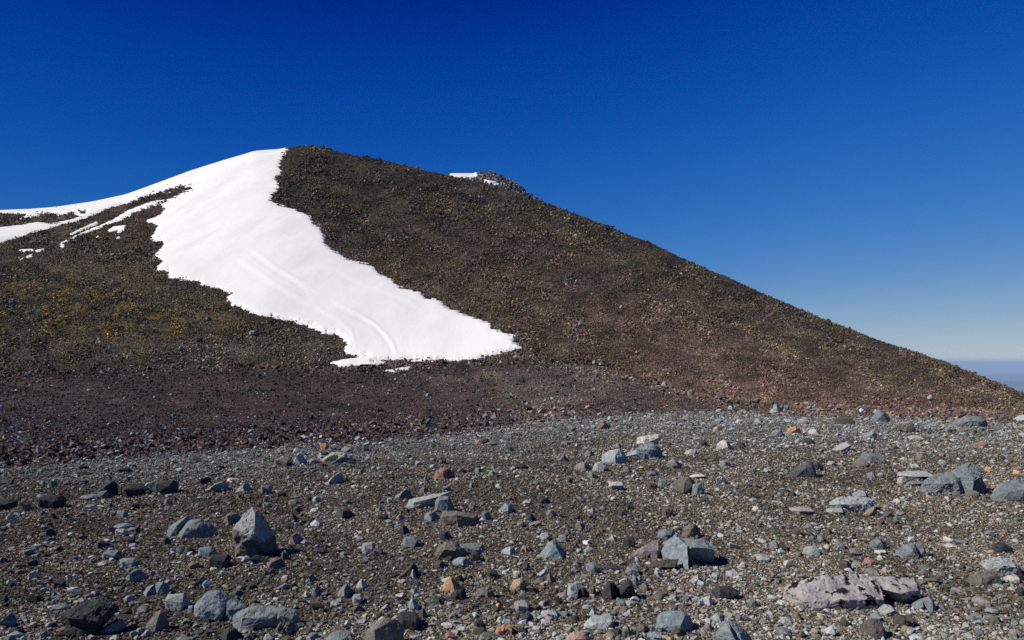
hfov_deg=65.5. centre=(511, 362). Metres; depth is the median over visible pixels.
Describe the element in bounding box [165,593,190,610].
rock
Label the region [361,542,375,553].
rock
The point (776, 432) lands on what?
rock
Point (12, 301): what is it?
boulder
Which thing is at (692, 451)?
rock
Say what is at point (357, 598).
rock
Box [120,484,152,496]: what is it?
rock
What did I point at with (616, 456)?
boulder
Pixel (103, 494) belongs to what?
rock
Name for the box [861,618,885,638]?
boulder
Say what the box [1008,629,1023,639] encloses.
rock
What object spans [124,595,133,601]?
rock
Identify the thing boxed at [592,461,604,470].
rock
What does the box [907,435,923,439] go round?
rock
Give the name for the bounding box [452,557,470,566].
rock
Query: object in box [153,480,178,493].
rock
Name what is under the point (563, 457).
rock
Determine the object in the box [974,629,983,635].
rock
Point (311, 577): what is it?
rock
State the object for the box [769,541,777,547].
rock
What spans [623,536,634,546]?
rock
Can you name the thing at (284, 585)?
rock
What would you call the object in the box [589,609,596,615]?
rock
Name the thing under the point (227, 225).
snowfield
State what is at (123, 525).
rock
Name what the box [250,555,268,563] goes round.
rock
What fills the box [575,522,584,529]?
rock
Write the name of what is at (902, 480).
stone
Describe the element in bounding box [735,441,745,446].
rock
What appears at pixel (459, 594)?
rock
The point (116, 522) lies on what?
rock
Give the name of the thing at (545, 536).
rock
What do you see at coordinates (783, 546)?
rock
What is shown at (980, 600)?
rock
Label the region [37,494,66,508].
rock
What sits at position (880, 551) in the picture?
rock
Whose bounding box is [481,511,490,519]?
rock
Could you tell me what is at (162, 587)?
rock
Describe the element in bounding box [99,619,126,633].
rock
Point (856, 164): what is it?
sky
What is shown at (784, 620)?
rock
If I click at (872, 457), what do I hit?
rock
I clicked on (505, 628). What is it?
rock
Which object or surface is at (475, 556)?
rock
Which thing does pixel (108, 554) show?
rock
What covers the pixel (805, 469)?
boulder
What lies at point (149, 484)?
rock
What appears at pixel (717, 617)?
rock
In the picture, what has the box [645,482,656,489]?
rock
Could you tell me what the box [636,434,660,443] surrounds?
rock
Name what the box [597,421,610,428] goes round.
rock
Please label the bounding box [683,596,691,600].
rock
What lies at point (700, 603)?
rock
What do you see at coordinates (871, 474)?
rock
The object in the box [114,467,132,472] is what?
rock
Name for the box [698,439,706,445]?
rock
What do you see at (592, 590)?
rock
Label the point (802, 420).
rock
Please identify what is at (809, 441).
rock
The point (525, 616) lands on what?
rock
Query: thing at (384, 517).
rock
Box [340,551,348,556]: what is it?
rock
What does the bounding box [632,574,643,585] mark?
rock
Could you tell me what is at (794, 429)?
rock
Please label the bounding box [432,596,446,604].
rock
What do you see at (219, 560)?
rock
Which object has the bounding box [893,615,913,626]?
rock
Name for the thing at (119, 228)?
snow patch
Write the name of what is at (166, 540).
stone
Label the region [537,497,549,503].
rock
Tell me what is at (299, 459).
rock
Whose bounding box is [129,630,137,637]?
stone
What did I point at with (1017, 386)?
hills
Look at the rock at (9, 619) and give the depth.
4.78 m
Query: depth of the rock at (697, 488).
9.53 m
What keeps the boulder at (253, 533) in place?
on the ground
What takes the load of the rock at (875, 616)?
on the ground
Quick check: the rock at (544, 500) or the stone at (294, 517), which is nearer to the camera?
the stone at (294, 517)
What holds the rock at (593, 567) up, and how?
on the ground
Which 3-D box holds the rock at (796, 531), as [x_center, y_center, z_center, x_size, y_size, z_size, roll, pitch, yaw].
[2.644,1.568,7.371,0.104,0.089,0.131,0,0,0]
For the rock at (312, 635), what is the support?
on the ground
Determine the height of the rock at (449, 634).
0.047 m
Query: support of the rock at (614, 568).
on the ground
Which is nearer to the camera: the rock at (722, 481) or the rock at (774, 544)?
the rock at (774, 544)
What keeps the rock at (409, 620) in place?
on the ground
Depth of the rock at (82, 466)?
12.07 m
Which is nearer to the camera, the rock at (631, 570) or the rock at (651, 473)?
the rock at (631, 570)
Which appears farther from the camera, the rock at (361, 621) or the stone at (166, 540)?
the stone at (166, 540)
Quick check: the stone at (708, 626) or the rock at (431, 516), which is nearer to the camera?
the stone at (708, 626)
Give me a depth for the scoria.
27.61 m
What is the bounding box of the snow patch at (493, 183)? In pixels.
[484,179,502,187]
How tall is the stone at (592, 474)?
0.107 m
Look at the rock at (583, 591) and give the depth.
5.39 m
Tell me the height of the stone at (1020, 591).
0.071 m
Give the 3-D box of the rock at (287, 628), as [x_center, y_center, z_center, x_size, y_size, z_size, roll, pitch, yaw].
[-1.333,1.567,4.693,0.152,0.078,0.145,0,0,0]
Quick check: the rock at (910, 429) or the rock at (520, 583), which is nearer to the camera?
the rock at (520, 583)
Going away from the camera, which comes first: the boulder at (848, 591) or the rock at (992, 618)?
the rock at (992, 618)
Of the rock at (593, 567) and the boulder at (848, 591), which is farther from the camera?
the rock at (593, 567)
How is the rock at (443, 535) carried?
on the ground
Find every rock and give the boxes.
[0,498,17,509]
[0,613,16,626]
[3,635,14,639]
[5,514,15,519]
[9,627,23,633]
[15,562,25,568]
[17,500,37,510]
[22,549,33,554]
[25,571,37,579]
[27,559,38,566]
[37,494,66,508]
[45,528,56,536]
[51,603,69,610]
[54,579,65,586]
[77,464,88,468]
[79,494,95,499]
[84,504,96,507]
[84,593,95,598]
[92,481,117,495]
[93,540,111,548]
[97,490,108,498]
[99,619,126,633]
[102,550,121,558]
[111,520,124,525]
[113,523,132,528]
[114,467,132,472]
[115,528,128,535]
[117,511,127,517]
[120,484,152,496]
[120,558,139,567]
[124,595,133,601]
[125,569,146,581]
[143,581,169,596]
[145,482,153,486]
[145,609,168,632]
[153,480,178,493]
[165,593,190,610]
[183,548,195,554]
[194,576,205,584]
[197,476,211,483]
[198,546,216,557]
[202,580,212,588]
[205,481,228,491]
[206,554,231,568]
[220,627,241,639]
[224,512,241,524]
[227,478,240,481]
[236,483,251,491]
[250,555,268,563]
[260,485,271,493]
[261,594,267,599]
[262,568,274,575]
[267,557,283,568]
[274,457,291,466]
[274,620,298,635]
[277,583,288,588]
[289,533,303,544]
[293,453,306,464]
[306,632,319,639]
[307,458,321,463]
[308,574,316,581]
[311,585,322,595]
[315,549,325,553]
[324,630,353,639]
[328,472,343,482]
[330,600,340,605]
[332,456,347,462]
[335,508,353,517]
[337,583,353,597]
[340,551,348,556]
[341,447,353,451]
[352,594,362,603]
[356,579,368,588]
[357,619,367,623]
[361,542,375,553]
[372,548,383,555]
[376,514,387,520]
[395,489,411,498]
[395,593,404,597]
[397,612,420,629]
[399,525,409,534]
[401,563,417,576]
[402,536,417,547]
[406,491,450,507]
[408,597,420,609]
[419,487,428,493]
[419,608,427,617]
[424,512,438,521]
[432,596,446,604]
[433,467,454,478]
[433,560,446,568]
[434,496,454,511]
[434,542,467,557]
[436,531,452,539]
[440,511,479,527]
[442,576,462,592]
[445,631,459,639]
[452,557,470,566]
[452,589,465,599]
[453,610,465,616]
[460,543,484,553]
[471,552,480,561]
[475,439,485,444]
[475,619,483,627]
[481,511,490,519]
[485,585,493,597]
[487,570,497,578]
[495,623,512,635]
[498,503,513,512]
[501,546,515,554]
[509,578,526,590]
[510,464,528,468]
[514,600,528,611]
[519,613,531,620]
[520,545,527,551]
[521,562,529,567]
[526,513,535,520]
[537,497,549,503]
[537,569,546,576]
[538,540,567,559]
[540,532,549,539]
[541,610,557,619]
[546,510,555,516]
[546,573,554,581]
[556,592,567,599]
[558,455,567,460]
[561,441,570,445]
[565,627,573,631]
[566,631,589,639]
[567,583,577,598]
[571,615,579,622]
[574,462,590,470]
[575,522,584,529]
[578,587,587,596]
[583,451,594,455]
[583,615,613,629]
[586,562,607,572]
[588,585,597,595]
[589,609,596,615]
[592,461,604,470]
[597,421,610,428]
[601,580,634,599]
[606,565,619,571]
[608,481,623,489]
[611,628,620,635]
[616,599,625,605]
[622,466,630,471]
[622,625,633,636]
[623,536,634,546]
[625,566,638,574]
[626,449,648,459]
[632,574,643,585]
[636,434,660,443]
[636,624,646,632]
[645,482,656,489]
[647,471,656,475]
[647,632,663,638]
[650,559,678,569]
[654,569,662,576]
[658,529,674,538]
[662,506,673,516]
[667,458,681,467]
[669,594,678,601]
[672,477,694,493]
[672,628,684,636]
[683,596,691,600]
[684,449,696,454]
[689,575,699,583]
[690,474,703,477]
[690,482,704,494]
[697,600,704,606]
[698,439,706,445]
[710,572,718,579]
[711,586,737,599]
[711,613,722,623]
[716,440,732,449]
[718,479,727,484]
[719,460,730,466]
[726,570,738,577]
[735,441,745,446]
[735,525,742,533]
[748,597,758,606]
[752,506,760,510]
[754,553,769,561]
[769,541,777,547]
[771,429,782,435]
[775,627,792,637]
[778,542,787,549]
[780,617,791,624]
[785,426,800,433]
[790,506,813,513]
[792,527,800,536]
[795,603,804,609]
[797,418,806,423]
[802,438,814,444]
[803,523,813,528]
[803,545,819,555]
[808,429,819,434]
[813,463,822,469]
[826,507,842,513]
[832,442,850,450]
[834,414,854,424]
[835,542,844,548]
[838,560,851,570]
[840,617,849,626]
[852,459,868,466]
[852,490,867,496]
[859,453,885,462]
[862,431,876,439]
[863,506,876,515]
[863,567,879,575]
[864,558,878,564]
[867,472,875,477]
[868,537,886,548]
[870,613,881,620]
[874,550,885,553]
[876,604,899,616]
[881,569,889,573]
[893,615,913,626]
[895,541,927,558]
[896,635,909,639]
[897,470,931,477]
[900,421,913,425]
[900,626,908,631]
[906,481,922,485]
[907,425,915,432]
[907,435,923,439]
[909,634,925,639]
[911,596,935,610]
[915,454,924,459]
[943,536,956,543]
[950,587,964,592]
[955,539,967,543]
[964,490,978,495]
[965,570,1001,586]
[970,613,982,619]
[971,596,989,607]
[973,441,988,447]
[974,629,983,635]
[982,557,1023,575]
[984,614,999,623]
[991,542,1012,552]
[992,584,1003,588]
[1003,574,1019,582]
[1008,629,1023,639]
[1014,415,1023,420]
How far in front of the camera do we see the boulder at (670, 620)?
4.71 m
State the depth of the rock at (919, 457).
13.23 m
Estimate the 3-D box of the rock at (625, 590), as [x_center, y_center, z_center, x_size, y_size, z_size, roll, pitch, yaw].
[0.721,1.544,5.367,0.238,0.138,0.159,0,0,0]
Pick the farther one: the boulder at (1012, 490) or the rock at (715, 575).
the boulder at (1012, 490)
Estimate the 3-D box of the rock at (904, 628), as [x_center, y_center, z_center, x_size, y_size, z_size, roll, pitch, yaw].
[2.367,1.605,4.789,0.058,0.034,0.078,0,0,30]
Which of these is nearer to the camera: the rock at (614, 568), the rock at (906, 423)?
the rock at (614, 568)
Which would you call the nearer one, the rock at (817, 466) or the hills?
the rock at (817, 466)
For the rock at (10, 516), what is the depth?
8.01 m
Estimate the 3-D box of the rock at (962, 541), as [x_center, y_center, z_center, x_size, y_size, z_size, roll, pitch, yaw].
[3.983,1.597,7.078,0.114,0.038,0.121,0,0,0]
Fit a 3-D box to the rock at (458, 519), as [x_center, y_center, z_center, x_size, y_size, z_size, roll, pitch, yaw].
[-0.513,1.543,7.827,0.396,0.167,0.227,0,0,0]
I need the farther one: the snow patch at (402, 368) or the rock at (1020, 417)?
the snow patch at (402, 368)
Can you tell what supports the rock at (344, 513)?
on the ground
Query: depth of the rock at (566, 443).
15.49 m
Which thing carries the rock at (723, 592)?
on the ground
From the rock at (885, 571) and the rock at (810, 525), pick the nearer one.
the rock at (885, 571)
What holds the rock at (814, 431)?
on the ground
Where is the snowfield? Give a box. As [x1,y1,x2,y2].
[0,148,522,366]
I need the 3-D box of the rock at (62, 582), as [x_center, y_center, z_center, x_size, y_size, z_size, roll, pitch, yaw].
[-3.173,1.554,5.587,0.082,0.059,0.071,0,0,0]
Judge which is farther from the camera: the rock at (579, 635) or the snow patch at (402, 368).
the snow patch at (402, 368)
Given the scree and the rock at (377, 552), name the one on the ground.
the rock at (377, 552)
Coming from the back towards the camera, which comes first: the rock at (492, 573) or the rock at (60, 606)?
the rock at (492, 573)
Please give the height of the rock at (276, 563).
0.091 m
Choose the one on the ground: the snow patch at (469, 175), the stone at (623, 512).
the stone at (623, 512)
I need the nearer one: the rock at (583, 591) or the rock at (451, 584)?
the rock at (583, 591)
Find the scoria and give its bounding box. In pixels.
[0,356,1023,468]
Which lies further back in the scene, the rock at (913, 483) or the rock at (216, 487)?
the rock at (913, 483)
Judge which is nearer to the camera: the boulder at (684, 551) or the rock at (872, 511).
the boulder at (684, 551)
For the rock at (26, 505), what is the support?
on the ground
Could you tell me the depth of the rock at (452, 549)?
6.53 m
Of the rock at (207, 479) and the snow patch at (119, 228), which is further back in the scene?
the snow patch at (119, 228)
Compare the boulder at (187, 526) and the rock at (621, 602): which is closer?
the rock at (621, 602)
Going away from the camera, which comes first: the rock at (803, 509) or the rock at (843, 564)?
the rock at (843, 564)
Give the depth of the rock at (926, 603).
5.23 m
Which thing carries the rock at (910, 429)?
on the ground
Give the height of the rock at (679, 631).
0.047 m
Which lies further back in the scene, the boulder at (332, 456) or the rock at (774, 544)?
the boulder at (332, 456)
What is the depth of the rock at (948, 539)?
7.08 m
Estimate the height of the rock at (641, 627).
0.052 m
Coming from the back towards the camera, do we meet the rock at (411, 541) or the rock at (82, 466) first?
the rock at (82, 466)
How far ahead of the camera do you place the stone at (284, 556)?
6.46 m
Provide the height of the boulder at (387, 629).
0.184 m
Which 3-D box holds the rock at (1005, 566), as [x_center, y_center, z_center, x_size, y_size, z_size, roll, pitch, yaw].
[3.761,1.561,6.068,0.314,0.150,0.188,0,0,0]
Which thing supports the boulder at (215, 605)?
on the ground
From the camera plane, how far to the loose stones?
7.72 m
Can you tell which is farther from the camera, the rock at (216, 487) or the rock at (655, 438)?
the rock at (655, 438)
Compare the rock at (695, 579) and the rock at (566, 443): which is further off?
the rock at (566, 443)
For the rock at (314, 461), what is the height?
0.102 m
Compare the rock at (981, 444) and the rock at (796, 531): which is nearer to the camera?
the rock at (796, 531)
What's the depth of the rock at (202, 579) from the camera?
5.74 m
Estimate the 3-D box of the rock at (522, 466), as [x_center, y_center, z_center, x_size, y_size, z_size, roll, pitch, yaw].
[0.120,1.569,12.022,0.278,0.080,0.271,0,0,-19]
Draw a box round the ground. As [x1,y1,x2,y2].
[0,359,1023,639]
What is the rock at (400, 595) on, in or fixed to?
on the ground
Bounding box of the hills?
[980,374,1023,392]
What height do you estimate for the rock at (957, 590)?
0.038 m
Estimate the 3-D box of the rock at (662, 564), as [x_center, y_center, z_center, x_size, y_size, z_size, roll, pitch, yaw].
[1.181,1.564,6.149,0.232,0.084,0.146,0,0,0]
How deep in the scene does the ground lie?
11.68 m
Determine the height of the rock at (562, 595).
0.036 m
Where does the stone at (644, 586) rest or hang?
on the ground
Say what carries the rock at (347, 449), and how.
on the ground
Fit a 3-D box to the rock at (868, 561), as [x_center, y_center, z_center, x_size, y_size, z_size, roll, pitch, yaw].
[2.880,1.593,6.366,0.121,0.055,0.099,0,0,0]
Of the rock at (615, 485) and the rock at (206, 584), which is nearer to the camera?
the rock at (206, 584)
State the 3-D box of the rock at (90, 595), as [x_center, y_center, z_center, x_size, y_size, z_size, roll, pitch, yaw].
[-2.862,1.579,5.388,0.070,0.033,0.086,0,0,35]
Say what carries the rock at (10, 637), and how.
on the ground
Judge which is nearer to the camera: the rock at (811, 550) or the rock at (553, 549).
the rock at (553, 549)
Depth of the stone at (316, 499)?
9.16 m
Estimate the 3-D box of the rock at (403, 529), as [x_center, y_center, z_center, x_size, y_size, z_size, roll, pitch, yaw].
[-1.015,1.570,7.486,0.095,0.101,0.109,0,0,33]
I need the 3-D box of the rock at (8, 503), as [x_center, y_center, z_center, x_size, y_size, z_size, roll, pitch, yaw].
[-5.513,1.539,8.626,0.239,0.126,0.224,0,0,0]
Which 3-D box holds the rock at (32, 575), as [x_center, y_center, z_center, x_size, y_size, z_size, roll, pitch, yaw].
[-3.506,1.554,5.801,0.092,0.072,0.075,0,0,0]
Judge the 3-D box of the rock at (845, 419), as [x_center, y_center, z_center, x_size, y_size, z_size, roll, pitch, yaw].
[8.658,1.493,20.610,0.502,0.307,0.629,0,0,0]
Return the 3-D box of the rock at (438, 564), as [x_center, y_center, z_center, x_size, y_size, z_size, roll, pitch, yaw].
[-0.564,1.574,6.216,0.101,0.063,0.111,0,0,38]
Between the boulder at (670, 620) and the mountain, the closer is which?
the boulder at (670, 620)
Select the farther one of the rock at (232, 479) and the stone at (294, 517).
the rock at (232, 479)
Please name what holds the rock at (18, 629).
on the ground
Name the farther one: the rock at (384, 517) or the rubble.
the rubble
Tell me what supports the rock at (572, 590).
on the ground
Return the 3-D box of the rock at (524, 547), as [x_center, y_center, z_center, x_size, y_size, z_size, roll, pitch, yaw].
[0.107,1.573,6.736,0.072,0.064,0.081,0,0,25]
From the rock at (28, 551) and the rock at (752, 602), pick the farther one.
the rock at (28, 551)
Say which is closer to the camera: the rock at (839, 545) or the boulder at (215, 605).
the boulder at (215, 605)
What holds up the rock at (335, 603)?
on the ground
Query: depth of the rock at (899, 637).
4.63 m
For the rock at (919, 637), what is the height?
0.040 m
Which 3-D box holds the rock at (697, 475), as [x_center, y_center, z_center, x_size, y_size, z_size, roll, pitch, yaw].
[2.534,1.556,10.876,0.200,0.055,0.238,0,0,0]
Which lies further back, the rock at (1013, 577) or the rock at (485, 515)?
the rock at (485, 515)
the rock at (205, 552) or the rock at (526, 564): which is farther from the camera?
the rock at (205, 552)
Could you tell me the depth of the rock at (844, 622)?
4.87 m
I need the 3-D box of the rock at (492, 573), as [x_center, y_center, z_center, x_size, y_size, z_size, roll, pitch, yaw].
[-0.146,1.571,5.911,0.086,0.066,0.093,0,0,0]
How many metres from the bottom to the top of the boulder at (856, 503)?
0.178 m
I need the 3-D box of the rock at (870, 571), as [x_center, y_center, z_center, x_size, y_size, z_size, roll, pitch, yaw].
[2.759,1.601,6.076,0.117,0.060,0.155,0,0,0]
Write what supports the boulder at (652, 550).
on the ground
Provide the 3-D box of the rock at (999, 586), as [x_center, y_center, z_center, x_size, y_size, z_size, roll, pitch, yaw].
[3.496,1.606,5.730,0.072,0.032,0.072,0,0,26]
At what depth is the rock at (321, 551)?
6.65 m
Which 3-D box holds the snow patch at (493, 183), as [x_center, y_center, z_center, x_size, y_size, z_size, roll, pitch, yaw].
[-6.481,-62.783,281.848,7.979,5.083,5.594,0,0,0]
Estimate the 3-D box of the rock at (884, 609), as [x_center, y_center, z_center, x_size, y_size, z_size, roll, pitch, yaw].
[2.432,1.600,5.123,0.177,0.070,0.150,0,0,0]
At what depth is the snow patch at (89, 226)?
183.36 m
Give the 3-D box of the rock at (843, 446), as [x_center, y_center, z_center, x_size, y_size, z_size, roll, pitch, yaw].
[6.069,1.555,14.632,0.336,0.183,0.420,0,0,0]
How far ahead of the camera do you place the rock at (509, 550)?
6.64 m
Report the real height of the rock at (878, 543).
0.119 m
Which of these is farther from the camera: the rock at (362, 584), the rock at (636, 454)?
the rock at (636, 454)
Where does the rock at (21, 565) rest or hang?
on the ground
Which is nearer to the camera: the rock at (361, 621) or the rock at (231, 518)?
the rock at (361, 621)
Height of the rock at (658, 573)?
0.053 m
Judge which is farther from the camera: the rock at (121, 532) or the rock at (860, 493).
the rock at (860, 493)
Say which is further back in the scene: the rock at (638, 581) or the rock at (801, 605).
the rock at (638, 581)
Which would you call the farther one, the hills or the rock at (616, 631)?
the hills
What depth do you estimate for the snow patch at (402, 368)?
72.74 m
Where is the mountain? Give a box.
[0,146,1023,410]
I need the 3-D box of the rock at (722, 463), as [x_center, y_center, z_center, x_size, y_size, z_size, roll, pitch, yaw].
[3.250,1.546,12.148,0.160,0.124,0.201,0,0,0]
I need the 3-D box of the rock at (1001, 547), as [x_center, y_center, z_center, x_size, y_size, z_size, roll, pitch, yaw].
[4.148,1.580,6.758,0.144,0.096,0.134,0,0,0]
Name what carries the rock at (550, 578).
on the ground
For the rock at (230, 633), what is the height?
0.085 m
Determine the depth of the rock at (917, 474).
11.03 m
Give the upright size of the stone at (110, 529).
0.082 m
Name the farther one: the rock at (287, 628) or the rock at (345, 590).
the rock at (345, 590)
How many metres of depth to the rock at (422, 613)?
4.98 m
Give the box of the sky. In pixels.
[0,0,1023,366]
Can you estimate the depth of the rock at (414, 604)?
5.16 m
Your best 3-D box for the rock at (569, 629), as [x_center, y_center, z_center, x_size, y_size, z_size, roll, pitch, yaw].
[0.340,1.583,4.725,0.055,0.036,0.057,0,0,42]
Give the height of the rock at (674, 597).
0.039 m
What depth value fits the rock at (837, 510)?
8.48 m
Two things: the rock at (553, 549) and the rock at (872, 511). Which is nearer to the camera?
the rock at (553, 549)
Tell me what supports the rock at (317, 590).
on the ground
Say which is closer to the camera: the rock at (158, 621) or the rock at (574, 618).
the rock at (158, 621)
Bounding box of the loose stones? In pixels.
[0,355,1023,637]
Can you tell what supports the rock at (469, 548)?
on the ground
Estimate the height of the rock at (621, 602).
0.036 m
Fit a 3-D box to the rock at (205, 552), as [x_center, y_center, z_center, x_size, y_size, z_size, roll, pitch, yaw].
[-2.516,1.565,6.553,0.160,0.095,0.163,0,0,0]
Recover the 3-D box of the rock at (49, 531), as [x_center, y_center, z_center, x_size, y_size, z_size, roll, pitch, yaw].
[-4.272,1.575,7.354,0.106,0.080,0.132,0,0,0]
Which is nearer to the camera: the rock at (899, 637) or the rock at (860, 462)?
the rock at (899, 637)
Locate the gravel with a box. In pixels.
[0,407,1023,639]
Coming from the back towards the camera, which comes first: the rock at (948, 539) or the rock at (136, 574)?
the rock at (948, 539)
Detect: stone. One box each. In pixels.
[107,526,114,533]
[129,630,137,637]
[162,537,170,544]
[280,551,288,559]
[291,514,297,521]
[312,496,320,502]
[574,538,580,544]
[588,471,596,478]
[618,509,626,516]
[641,583,648,591]
[658,479,666,485]
[704,623,711,630]
[897,476,906,483]
[1015,587,1023,595]
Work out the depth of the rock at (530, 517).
8.01 m
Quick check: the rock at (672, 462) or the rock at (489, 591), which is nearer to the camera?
the rock at (489, 591)
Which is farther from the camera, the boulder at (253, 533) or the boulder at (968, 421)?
the boulder at (968, 421)
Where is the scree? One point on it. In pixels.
(318, 162)
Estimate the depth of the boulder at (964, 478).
9.71 m
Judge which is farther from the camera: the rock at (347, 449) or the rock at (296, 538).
the rock at (347, 449)
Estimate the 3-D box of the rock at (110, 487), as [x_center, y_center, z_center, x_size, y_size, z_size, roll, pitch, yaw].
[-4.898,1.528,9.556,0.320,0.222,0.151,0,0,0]
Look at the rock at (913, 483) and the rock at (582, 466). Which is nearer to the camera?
the rock at (913, 483)
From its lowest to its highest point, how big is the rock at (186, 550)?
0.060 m
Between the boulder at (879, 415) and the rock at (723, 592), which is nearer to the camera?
the rock at (723, 592)
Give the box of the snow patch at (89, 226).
[70,221,97,234]
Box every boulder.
[9,299,15,303]
[60,599,118,638]
[166,515,217,538]
[194,590,247,622]
[232,507,277,557]
[233,605,299,631]
[321,452,353,461]
[365,618,403,639]
[602,449,628,463]
[630,540,662,558]
[636,442,662,457]
[655,610,694,632]
[661,534,714,568]
[682,524,700,537]
[715,621,750,639]
[770,404,783,412]
[783,573,920,609]
[790,461,816,477]
[829,496,875,511]
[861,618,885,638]
[870,410,889,421]
[920,462,987,493]
[949,416,987,426]
[991,479,1023,501]
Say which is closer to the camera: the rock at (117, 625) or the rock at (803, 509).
the rock at (117, 625)
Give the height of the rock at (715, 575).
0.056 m
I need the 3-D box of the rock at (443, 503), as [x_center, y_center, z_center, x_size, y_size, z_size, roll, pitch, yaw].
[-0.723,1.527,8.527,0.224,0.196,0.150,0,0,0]
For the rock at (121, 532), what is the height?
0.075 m
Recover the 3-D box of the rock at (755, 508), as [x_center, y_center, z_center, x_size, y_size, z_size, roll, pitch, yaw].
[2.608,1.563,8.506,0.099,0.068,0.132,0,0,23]
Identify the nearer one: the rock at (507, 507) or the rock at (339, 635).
the rock at (339, 635)
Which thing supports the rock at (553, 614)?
on the ground
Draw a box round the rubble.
[444,170,540,200]
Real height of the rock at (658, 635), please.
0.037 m
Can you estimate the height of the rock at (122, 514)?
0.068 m
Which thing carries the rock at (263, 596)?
on the ground
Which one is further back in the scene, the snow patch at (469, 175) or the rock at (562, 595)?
the snow patch at (469, 175)
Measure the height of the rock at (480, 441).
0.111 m
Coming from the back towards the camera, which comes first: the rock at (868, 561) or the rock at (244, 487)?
the rock at (244, 487)
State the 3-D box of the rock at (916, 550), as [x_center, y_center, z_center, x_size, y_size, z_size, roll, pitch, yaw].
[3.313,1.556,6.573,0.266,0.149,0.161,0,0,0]
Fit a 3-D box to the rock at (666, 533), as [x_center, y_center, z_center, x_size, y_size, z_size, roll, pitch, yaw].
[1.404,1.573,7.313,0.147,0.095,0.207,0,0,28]
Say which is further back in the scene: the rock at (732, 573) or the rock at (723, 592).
the rock at (732, 573)
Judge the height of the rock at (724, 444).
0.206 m
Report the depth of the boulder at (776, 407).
25.31 m
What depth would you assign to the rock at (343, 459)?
12.74 m
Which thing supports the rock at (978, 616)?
on the ground
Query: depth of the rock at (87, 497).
9.27 m
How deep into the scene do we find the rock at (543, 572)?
5.93 m
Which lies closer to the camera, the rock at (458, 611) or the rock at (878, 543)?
the rock at (458, 611)
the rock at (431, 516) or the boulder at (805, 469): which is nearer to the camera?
the rock at (431, 516)
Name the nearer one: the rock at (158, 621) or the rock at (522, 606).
the rock at (158, 621)
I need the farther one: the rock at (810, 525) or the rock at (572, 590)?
the rock at (810, 525)
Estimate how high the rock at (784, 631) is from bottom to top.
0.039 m
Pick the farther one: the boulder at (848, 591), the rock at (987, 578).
the rock at (987, 578)
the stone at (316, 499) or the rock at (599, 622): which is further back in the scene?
the stone at (316, 499)
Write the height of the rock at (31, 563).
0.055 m
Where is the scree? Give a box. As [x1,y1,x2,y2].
[0,144,1023,410]
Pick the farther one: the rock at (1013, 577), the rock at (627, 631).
the rock at (1013, 577)
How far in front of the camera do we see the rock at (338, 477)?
10.68 m
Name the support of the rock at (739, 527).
on the ground
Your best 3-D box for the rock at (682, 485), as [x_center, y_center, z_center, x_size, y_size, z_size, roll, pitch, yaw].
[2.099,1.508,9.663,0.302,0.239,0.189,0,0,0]
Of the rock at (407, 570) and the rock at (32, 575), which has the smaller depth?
the rock at (32, 575)
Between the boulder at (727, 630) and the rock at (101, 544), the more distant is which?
the rock at (101, 544)
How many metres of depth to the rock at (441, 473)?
10.93 m
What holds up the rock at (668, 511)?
on the ground
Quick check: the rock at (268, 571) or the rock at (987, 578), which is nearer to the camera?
the rock at (987, 578)
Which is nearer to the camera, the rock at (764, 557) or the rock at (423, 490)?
the rock at (764, 557)
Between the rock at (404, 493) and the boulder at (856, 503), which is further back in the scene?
the rock at (404, 493)
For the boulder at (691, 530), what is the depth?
7.30 m
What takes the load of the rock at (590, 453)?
on the ground
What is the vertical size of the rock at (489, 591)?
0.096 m
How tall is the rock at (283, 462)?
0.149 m
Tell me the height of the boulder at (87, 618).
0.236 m
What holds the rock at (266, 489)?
on the ground
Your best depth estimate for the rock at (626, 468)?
11.51 m
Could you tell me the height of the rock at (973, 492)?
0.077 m
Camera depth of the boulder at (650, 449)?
13.43 m
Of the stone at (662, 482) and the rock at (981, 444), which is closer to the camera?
the stone at (662, 482)
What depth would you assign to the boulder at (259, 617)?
4.78 m
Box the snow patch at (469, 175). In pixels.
[450,172,476,178]
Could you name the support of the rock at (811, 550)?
on the ground
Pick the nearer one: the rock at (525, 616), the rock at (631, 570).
the rock at (525, 616)
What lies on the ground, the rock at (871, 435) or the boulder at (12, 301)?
the rock at (871, 435)
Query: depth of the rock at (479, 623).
4.80 m
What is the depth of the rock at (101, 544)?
6.79 m
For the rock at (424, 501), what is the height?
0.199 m
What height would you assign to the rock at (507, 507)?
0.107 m
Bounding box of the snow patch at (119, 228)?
[108,225,125,234]
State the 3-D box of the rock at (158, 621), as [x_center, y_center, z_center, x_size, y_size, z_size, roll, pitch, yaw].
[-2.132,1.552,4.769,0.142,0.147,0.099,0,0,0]
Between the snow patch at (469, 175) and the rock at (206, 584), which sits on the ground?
the rock at (206, 584)
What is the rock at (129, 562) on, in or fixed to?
on the ground
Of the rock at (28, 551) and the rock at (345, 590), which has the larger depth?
the rock at (28, 551)
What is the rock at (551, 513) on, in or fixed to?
on the ground
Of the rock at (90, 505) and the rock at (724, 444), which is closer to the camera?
the rock at (90, 505)
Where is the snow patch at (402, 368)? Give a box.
[386,366,409,371]
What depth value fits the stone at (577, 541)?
7.02 m
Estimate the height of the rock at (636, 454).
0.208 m
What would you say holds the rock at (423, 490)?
on the ground

